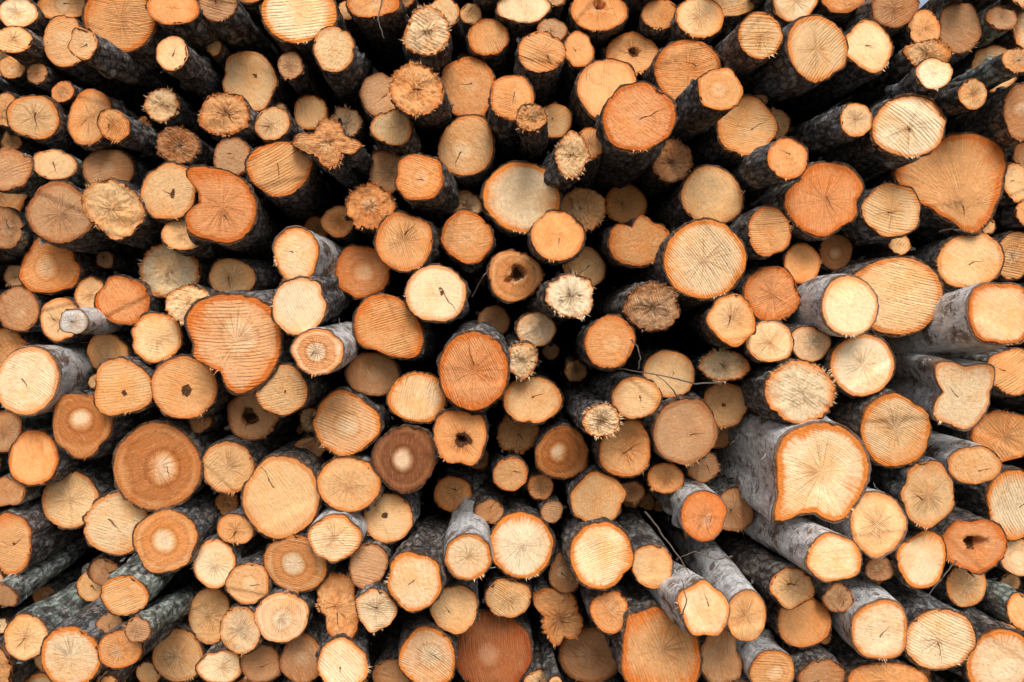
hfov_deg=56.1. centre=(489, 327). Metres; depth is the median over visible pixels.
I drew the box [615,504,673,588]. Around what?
log
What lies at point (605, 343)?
log
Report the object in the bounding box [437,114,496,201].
log
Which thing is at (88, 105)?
log
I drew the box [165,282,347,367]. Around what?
log
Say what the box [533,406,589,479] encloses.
log
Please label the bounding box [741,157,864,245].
log
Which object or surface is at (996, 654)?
log
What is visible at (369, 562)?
log
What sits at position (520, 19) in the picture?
log
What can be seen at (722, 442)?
log
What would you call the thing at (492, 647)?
log
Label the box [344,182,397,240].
log
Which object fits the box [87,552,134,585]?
log
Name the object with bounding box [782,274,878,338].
log
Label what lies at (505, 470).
log
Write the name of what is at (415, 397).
log
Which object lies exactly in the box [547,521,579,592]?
log
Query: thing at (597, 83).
log
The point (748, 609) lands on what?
log
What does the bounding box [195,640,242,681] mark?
log
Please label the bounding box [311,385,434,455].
log
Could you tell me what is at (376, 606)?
log
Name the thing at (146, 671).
log
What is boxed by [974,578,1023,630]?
log
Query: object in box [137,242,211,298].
log
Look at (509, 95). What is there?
log
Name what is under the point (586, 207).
log
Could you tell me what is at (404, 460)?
log
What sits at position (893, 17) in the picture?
log
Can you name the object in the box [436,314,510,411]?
log
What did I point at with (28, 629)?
log
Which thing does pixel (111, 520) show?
log
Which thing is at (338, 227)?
log
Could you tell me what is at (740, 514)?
log
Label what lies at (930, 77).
log
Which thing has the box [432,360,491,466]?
log
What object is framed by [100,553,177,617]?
log
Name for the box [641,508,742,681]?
log
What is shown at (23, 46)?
log
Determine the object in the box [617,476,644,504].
log
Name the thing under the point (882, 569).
log
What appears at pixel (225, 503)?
log
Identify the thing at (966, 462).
log
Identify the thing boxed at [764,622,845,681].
log
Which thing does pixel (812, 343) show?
log
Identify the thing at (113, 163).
log
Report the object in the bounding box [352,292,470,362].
log
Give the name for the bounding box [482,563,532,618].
log
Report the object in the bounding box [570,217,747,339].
log
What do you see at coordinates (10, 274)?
log
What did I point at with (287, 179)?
log
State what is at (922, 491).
log
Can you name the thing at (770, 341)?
log
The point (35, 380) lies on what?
log
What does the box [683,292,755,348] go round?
log
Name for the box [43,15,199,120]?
log
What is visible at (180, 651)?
log
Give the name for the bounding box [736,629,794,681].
log
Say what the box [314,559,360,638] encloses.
log
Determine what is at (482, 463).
log
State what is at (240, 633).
log
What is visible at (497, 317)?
log
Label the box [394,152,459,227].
log
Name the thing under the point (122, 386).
log
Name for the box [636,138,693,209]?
log
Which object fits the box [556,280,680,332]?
log
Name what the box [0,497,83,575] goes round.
log
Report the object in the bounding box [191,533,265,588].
log
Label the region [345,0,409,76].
log
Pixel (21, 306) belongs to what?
log
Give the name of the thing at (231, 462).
log
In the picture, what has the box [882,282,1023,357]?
log
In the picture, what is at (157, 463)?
log
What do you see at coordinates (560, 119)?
log
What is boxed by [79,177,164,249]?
log
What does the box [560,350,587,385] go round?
log
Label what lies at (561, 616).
log
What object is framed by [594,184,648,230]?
log
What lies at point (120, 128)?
log
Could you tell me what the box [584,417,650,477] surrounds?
log
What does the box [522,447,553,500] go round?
log
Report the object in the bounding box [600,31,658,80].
log
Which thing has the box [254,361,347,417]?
log
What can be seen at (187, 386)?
log
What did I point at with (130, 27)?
log
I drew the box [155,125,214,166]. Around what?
log
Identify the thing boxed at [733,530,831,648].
log
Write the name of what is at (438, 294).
log
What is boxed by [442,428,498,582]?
log
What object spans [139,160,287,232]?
log
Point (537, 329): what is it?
log
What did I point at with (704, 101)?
log
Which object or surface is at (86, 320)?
log
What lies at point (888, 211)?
log
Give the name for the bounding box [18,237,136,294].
log
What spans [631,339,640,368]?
twig
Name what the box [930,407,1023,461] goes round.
log
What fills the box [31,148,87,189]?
log
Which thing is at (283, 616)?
log
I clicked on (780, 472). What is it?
log
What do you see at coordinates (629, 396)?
log
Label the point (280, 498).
log
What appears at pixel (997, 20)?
log
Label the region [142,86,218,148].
log
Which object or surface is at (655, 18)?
log
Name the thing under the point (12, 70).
log
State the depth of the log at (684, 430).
3.82 m
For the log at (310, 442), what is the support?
on the log at (280, 498)
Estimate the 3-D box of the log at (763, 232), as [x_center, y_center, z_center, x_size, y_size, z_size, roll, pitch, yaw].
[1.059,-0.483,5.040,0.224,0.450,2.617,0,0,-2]
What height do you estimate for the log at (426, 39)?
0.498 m
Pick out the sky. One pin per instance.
(922, 2)
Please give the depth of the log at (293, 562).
3.84 m
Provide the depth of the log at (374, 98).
4.09 m
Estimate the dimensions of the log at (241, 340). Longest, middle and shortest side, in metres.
2.636 x 0.424 x 0.411 m
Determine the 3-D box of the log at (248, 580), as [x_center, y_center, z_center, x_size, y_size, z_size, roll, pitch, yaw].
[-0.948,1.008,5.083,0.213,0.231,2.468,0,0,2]
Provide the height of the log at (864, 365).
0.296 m
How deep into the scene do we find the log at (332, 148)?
3.69 m
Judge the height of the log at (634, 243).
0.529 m
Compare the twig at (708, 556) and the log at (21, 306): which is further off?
the log at (21, 306)
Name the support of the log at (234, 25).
on the log at (224, 115)
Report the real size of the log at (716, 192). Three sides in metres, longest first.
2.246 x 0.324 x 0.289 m
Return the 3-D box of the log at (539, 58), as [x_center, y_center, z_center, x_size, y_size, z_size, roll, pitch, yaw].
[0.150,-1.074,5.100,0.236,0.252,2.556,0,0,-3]
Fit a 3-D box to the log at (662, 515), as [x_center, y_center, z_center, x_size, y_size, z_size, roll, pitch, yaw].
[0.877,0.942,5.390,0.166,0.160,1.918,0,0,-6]
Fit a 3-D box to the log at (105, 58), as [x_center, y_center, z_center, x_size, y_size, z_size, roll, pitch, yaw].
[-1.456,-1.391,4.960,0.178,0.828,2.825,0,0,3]
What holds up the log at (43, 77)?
on the log at (65, 93)
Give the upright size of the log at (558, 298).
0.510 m
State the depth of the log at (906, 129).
3.68 m
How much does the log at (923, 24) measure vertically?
0.233 m
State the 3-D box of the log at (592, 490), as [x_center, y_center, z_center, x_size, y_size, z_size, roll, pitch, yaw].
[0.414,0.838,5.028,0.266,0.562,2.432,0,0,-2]
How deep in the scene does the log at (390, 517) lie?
3.87 m
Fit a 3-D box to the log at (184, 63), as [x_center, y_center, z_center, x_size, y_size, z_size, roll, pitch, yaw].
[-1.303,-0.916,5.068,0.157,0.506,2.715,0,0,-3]
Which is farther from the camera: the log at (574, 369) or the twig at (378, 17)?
the log at (574, 369)
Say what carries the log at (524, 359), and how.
on the log at (537, 398)
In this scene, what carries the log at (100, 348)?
on the log at (83, 428)
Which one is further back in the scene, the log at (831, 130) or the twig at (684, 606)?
the log at (831, 130)
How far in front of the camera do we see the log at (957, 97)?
3.76 m
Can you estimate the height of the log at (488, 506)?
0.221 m
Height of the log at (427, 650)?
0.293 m
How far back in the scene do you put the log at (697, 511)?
3.80 m
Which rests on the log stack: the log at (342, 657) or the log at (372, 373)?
the log at (342, 657)
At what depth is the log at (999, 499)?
3.99 m
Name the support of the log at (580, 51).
on the log at (518, 199)
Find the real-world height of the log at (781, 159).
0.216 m
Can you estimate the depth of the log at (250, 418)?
4.00 m
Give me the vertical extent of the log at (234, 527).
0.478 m
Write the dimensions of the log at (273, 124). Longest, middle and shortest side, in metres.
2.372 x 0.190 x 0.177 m
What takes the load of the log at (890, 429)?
on the log at (922, 491)
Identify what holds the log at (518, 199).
on the log at (556, 237)
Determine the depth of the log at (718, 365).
3.79 m
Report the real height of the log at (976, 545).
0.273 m
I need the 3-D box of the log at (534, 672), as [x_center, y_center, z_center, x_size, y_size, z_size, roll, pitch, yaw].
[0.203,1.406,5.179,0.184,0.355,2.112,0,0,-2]
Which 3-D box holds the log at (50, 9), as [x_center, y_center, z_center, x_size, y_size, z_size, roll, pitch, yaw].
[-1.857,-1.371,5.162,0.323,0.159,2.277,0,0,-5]
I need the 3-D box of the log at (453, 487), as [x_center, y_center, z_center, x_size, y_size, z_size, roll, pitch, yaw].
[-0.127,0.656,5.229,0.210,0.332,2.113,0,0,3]
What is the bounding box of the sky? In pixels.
[919,0,928,7]
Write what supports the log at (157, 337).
on the log at (122, 386)
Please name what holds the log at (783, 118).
on the log at (743, 129)
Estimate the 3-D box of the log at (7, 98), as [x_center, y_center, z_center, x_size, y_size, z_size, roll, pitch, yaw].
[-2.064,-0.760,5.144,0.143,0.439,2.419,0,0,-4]
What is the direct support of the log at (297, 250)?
on the log at (241, 340)
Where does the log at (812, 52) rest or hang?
on the log at (704, 101)
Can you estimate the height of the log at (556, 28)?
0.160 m
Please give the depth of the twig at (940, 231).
3.70 m
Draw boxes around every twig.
[377,0,383,37]
[472,262,492,296]
[588,366,723,384]
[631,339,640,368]
[644,511,689,573]
[653,373,680,399]
[676,551,732,559]
[679,581,686,622]
[928,560,956,595]
[939,228,971,233]
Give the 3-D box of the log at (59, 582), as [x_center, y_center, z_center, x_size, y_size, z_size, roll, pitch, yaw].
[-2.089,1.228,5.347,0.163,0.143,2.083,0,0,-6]
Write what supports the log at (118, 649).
on the log at (146, 625)
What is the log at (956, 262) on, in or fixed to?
on the log at (864, 365)
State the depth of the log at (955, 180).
3.98 m
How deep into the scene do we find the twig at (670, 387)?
3.72 m
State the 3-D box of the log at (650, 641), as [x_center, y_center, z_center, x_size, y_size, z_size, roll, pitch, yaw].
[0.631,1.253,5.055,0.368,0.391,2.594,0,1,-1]
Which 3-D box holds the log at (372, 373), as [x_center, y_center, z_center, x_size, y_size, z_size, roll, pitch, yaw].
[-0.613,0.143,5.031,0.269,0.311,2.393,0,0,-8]
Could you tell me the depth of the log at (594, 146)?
3.79 m
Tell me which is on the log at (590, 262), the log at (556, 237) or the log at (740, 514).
the log at (556, 237)
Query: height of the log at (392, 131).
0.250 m
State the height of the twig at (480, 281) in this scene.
0.145 m
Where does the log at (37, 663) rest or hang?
on the log stack
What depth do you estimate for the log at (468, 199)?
4.19 m
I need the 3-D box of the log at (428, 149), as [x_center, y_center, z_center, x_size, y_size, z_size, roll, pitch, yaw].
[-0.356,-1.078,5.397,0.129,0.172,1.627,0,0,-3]
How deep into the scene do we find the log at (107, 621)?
3.90 m
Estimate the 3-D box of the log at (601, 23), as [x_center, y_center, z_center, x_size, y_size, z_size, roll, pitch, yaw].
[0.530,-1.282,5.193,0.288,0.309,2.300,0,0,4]
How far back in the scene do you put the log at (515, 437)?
4.07 m
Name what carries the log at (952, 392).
on the log at (922, 491)
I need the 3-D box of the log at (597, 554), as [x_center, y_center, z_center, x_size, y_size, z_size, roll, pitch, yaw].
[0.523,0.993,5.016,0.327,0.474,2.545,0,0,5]
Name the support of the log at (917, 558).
on the log at (941, 635)
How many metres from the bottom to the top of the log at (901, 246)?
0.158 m
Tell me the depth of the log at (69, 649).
3.84 m
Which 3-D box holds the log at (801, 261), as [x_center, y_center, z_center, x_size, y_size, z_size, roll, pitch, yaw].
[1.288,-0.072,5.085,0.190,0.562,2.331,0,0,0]
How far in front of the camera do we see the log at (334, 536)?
3.71 m
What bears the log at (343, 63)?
on the log at (353, 123)
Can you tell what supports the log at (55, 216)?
on the log at (52, 310)
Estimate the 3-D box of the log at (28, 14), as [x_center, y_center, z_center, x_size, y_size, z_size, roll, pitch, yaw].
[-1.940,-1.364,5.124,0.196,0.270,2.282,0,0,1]
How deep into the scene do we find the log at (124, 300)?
3.96 m
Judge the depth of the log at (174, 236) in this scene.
3.82 m
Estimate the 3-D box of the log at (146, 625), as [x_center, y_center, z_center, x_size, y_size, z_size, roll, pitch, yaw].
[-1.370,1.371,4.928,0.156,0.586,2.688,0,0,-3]
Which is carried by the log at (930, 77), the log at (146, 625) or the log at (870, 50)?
the log at (870, 50)
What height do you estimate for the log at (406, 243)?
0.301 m
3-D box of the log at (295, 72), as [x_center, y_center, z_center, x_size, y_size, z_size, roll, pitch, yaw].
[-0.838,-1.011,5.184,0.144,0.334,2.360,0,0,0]
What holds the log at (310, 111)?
on the log at (273, 124)
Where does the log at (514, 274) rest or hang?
on the log at (558, 298)
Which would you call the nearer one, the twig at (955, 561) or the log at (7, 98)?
the twig at (955, 561)
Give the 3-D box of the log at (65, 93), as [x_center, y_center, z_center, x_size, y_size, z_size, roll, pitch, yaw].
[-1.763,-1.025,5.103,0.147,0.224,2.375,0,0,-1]
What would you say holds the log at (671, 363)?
on the log at (684, 430)
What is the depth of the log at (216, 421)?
4.01 m
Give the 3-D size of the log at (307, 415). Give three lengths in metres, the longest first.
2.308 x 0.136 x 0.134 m
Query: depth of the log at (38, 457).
3.98 m
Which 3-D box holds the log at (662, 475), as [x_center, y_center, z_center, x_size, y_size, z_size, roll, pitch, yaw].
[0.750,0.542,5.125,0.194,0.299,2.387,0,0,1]
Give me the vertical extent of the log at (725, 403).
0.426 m
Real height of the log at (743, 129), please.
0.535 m
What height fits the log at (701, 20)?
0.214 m
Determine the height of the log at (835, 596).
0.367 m
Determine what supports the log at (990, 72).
on the log at (998, 116)
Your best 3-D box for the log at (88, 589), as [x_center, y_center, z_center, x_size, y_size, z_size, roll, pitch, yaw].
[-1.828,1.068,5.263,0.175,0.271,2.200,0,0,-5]
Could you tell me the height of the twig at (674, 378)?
0.077 m
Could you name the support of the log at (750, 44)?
on the log at (704, 101)
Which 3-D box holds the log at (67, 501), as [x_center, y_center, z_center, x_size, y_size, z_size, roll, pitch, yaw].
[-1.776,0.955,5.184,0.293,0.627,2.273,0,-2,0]
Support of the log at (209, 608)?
on the log at (218, 662)
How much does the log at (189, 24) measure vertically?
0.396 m
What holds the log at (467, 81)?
on the log at (466, 150)
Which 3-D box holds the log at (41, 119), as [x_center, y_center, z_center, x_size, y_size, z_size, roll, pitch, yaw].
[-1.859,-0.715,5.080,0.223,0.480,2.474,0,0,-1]
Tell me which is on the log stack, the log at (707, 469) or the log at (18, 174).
the log at (18, 174)
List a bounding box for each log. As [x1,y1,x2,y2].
[0,0,48,37]
[0,25,90,88]
[0,56,69,108]
[0,91,32,140]
[0,147,52,197]
[0,206,37,256]
[0,285,72,332]
[0,338,96,417]
[0,410,52,453]
[0,473,45,506]
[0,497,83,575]
[0,536,89,607]
[3,264,21,286]
[4,580,91,663]
[6,94,90,160]
[8,426,112,486]
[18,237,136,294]
[25,180,145,261]
[26,63,85,92]
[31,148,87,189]
[31,551,102,602]
[34,656,44,673]
[36,0,195,106]
[39,296,130,345]
[40,463,116,529]
[40,564,194,681]
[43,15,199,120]
[51,81,83,107]
[52,389,161,459]
[57,302,132,335]
[67,88,163,166]
[68,27,186,95]
[73,275,106,306]
[76,563,100,601]
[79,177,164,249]
[82,0,202,101]
[82,149,156,186]
[82,490,152,561]
[86,332,136,369]
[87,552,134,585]
[93,271,167,326]
[93,356,158,417]
[95,576,175,632]
[97,108,164,161]
[97,577,198,669]
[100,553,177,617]
[111,414,232,511]
[120,581,204,644]
[131,311,191,364]
[132,485,222,574]
[136,655,162,681]
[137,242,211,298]
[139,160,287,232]
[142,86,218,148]
[145,0,234,76]
[150,351,234,419]
[151,621,210,681]
[155,35,223,101]
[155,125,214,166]
[161,219,247,263]
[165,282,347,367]
[184,164,278,260]
[184,288,355,395]
[187,586,236,644]
[188,408,227,433]
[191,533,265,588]
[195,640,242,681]
[197,91,263,146]
[198,0,298,104]
[201,432,298,495]
[208,257,282,291]
[213,136,293,225]
[215,491,240,513]
[216,505,257,545]
[219,602,264,655]
[221,48,294,113]
[224,393,303,441]
[224,539,274,604]
[239,639,283,681]
[240,431,334,540]
[244,141,336,226]
[254,106,349,205]
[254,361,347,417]
[254,585,317,643]
[259,0,348,107]
[262,530,340,592]
[270,274,360,336]
[271,225,409,279]
[277,51,334,112]
[278,605,325,681]
[290,118,425,219]
[290,320,371,375]
[294,94,350,191]
[294,431,325,457]
[300,406,316,433]
[304,215,339,243]
[307,503,367,563]
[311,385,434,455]
[312,26,375,144]
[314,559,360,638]
[315,622,370,681]
[316,437,385,513]
[320,205,373,247]
[330,105,374,157]
[335,244,408,300]
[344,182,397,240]
[344,351,402,395]
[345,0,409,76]
[348,504,437,588]
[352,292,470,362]
[354,569,398,634]
[359,72,422,145]
[363,487,423,544]
[368,149,419,211]
[368,419,438,493]
[369,108,426,155]
[371,607,410,681]
[373,208,446,276]
[384,370,447,424]
[385,507,452,612]
[387,59,452,150]
[393,608,457,681]
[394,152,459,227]
[401,4,452,76]
[403,263,470,363]
[416,129,434,155]
[424,459,479,635]
[425,444,528,499]
[432,56,495,156]
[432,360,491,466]
[433,461,476,511]
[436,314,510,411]
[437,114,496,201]
[439,208,496,288]
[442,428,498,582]
[452,189,481,216]
[456,571,533,681]
[465,18,511,79]
[471,445,490,471]
[473,478,504,523]
[475,305,512,334]
[479,160,562,240]
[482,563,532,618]
[485,247,544,305]
[486,74,535,169]
[486,401,540,454]
[487,130,590,253]
[490,487,555,581]
[494,0,551,74]
[501,361,563,425]
[504,300,541,381]
[509,269,593,325]
[513,100,548,163]
[514,31,566,106]
[514,311,556,348]
[520,453,566,522]
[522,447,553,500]
[522,599,546,681]
[527,209,585,265]
[532,568,583,646]
[533,245,605,287]
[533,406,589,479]
[537,18,567,102]
[537,101,572,165]
[546,334,719,467]
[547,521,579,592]
[552,456,628,521]
[554,30,594,192]
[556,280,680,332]
[557,367,623,439]
[557,493,702,681]
[558,495,634,590]
[558,589,617,681]
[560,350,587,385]
[561,186,605,235]
[565,0,628,59]
[566,58,637,132]
[566,127,602,192]
[568,314,635,371]
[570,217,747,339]
[578,583,631,634]
[579,330,694,397]
[582,368,662,419]
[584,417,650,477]
[585,214,669,270]
[586,442,727,541]
[592,80,677,194]
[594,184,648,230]
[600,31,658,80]
[605,164,745,282]
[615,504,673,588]
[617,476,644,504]
[625,558,729,636]
[636,0,676,48]
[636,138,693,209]
[639,449,687,493]
[641,38,721,100]
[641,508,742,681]
[643,336,871,523]
[649,510,688,539]
[654,319,794,364]
[655,515,766,642]
[664,0,723,46]
[668,66,743,142]
[675,94,778,184]
[676,452,720,482]
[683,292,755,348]
[689,381,749,429]
[692,346,750,384]
[705,472,754,531]
[709,0,754,47]
[713,11,783,82]
[714,429,728,448]
[714,530,814,610]
[726,204,791,263]
[728,136,808,200]
[730,262,800,321]
[730,358,837,424]
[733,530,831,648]
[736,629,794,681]
[740,14,848,105]
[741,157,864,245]
[742,509,862,582]
[746,254,944,337]
[748,93,946,198]
[751,234,852,271]
[759,242,822,285]
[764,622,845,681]
[766,547,853,612]
[767,19,893,125]
[770,105,790,141]
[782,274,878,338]
[783,322,830,361]
[786,102,871,155]
[795,8,941,126]
[802,78,987,123]
[804,482,907,559]
[814,332,895,398]
[819,627,930,681]
[823,2,982,113]
[826,388,931,468]
[829,575,907,662]
[834,181,921,249]
[842,0,921,37]
[849,36,953,105]
[851,236,915,259]
[858,553,895,580]
[863,132,1007,247]
[867,57,952,108]
[867,456,954,530]
[880,577,976,670]
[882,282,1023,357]
[884,353,995,431]
[886,520,946,589]
[902,232,1004,293]
[920,589,1023,681]
[921,562,986,607]
[925,431,1002,484]
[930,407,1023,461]
[933,507,1007,577]
[945,83,1023,148]
[949,47,1023,90]
[954,465,1023,541]
[955,347,1023,397]
[965,2,1017,56]
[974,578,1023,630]
[991,230,1023,282]
[997,161,1023,208]
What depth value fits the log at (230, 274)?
3.96 m
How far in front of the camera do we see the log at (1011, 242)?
4.08 m
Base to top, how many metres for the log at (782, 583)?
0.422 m
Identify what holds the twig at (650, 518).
on the log at (597, 554)
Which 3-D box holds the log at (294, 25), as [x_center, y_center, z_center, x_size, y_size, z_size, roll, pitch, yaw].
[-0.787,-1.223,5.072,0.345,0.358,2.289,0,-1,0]
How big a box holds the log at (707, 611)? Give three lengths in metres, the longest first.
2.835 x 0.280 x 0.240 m
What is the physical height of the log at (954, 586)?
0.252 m
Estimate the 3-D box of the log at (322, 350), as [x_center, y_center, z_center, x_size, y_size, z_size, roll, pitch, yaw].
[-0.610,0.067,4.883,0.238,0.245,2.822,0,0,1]
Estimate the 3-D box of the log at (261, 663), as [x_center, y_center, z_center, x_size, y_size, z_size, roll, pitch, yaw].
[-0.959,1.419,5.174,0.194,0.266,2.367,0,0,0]
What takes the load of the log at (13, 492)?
on the log at (31, 536)
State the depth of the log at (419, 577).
3.64 m
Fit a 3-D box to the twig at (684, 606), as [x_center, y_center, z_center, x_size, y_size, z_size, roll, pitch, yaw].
[0.645,0.913,3.201,0.028,0.147,0.009,0,0,9]
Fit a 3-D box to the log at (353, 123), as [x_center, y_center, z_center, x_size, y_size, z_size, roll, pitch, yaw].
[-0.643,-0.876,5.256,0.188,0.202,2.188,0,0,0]
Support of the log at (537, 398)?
on the log at (515, 437)
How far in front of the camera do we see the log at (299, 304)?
3.53 m
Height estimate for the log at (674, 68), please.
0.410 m
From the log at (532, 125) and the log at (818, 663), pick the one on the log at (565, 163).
the log at (532, 125)
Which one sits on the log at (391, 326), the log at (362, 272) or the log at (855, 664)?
the log at (362, 272)
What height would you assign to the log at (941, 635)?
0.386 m
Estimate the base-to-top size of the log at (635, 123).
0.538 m
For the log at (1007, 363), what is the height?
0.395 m
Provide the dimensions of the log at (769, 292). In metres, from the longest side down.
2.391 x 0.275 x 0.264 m
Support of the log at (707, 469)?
on the log at (697, 511)
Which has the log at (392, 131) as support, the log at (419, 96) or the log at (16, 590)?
the log at (419, 96)
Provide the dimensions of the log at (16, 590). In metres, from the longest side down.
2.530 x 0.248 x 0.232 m
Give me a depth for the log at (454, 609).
3.90 m
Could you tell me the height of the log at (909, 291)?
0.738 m
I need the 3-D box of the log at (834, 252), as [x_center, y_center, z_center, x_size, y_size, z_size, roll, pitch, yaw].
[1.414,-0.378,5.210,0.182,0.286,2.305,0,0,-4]
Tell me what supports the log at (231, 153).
on the log at (230, 274)
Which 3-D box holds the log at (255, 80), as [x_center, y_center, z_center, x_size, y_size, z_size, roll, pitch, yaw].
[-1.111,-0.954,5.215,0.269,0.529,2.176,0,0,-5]
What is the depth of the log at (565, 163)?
3.62 m
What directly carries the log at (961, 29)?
on the log at (957, 97)
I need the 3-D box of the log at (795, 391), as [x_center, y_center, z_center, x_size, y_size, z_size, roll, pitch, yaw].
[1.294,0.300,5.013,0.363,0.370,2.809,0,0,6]
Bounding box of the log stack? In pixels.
[0,0,1023,681]
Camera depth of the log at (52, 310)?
4.06 m
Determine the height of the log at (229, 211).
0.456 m
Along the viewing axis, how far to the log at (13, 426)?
4.08 m
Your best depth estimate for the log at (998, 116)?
3.90 m
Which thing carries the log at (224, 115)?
on the log at (231, 153)
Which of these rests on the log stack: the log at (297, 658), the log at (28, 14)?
the log at (297, 658)
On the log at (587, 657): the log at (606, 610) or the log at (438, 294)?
the log at (606, 610)
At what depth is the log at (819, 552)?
3.52 m
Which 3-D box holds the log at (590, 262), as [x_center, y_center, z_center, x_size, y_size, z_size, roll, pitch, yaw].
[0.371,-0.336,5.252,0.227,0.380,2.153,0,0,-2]
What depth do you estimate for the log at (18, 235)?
4.01 m
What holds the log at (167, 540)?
on the log at (132, 586)
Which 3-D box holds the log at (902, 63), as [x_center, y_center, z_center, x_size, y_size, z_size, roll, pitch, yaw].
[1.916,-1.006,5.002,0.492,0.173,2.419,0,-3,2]
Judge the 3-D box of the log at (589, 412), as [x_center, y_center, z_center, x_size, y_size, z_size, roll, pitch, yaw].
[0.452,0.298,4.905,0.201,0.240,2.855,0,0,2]
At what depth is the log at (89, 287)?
4.08 m
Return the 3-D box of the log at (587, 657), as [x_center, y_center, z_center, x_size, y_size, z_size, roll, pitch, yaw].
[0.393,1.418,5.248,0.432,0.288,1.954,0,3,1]
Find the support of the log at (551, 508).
on the log at (523, 539)
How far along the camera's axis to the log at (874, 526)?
3.73 m
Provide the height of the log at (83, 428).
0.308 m
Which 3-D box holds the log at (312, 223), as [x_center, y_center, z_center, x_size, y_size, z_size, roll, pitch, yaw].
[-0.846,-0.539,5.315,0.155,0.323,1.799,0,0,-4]
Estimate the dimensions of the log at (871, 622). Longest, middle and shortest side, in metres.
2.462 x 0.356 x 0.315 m
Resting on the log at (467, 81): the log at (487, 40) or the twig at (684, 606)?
the log at (487, 40)
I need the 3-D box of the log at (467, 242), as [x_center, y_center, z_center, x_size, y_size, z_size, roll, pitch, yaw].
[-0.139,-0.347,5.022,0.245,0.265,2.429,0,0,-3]
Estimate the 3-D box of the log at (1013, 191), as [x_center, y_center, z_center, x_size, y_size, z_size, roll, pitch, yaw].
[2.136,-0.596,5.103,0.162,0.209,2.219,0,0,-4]
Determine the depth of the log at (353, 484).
3.76 m
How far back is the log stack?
4.21 m
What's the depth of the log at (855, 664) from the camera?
3.93 m
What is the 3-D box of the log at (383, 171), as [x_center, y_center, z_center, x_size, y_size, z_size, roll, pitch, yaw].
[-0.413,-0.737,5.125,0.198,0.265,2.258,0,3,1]
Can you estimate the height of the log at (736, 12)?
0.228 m
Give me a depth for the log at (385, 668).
4.06 m
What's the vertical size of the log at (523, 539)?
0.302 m

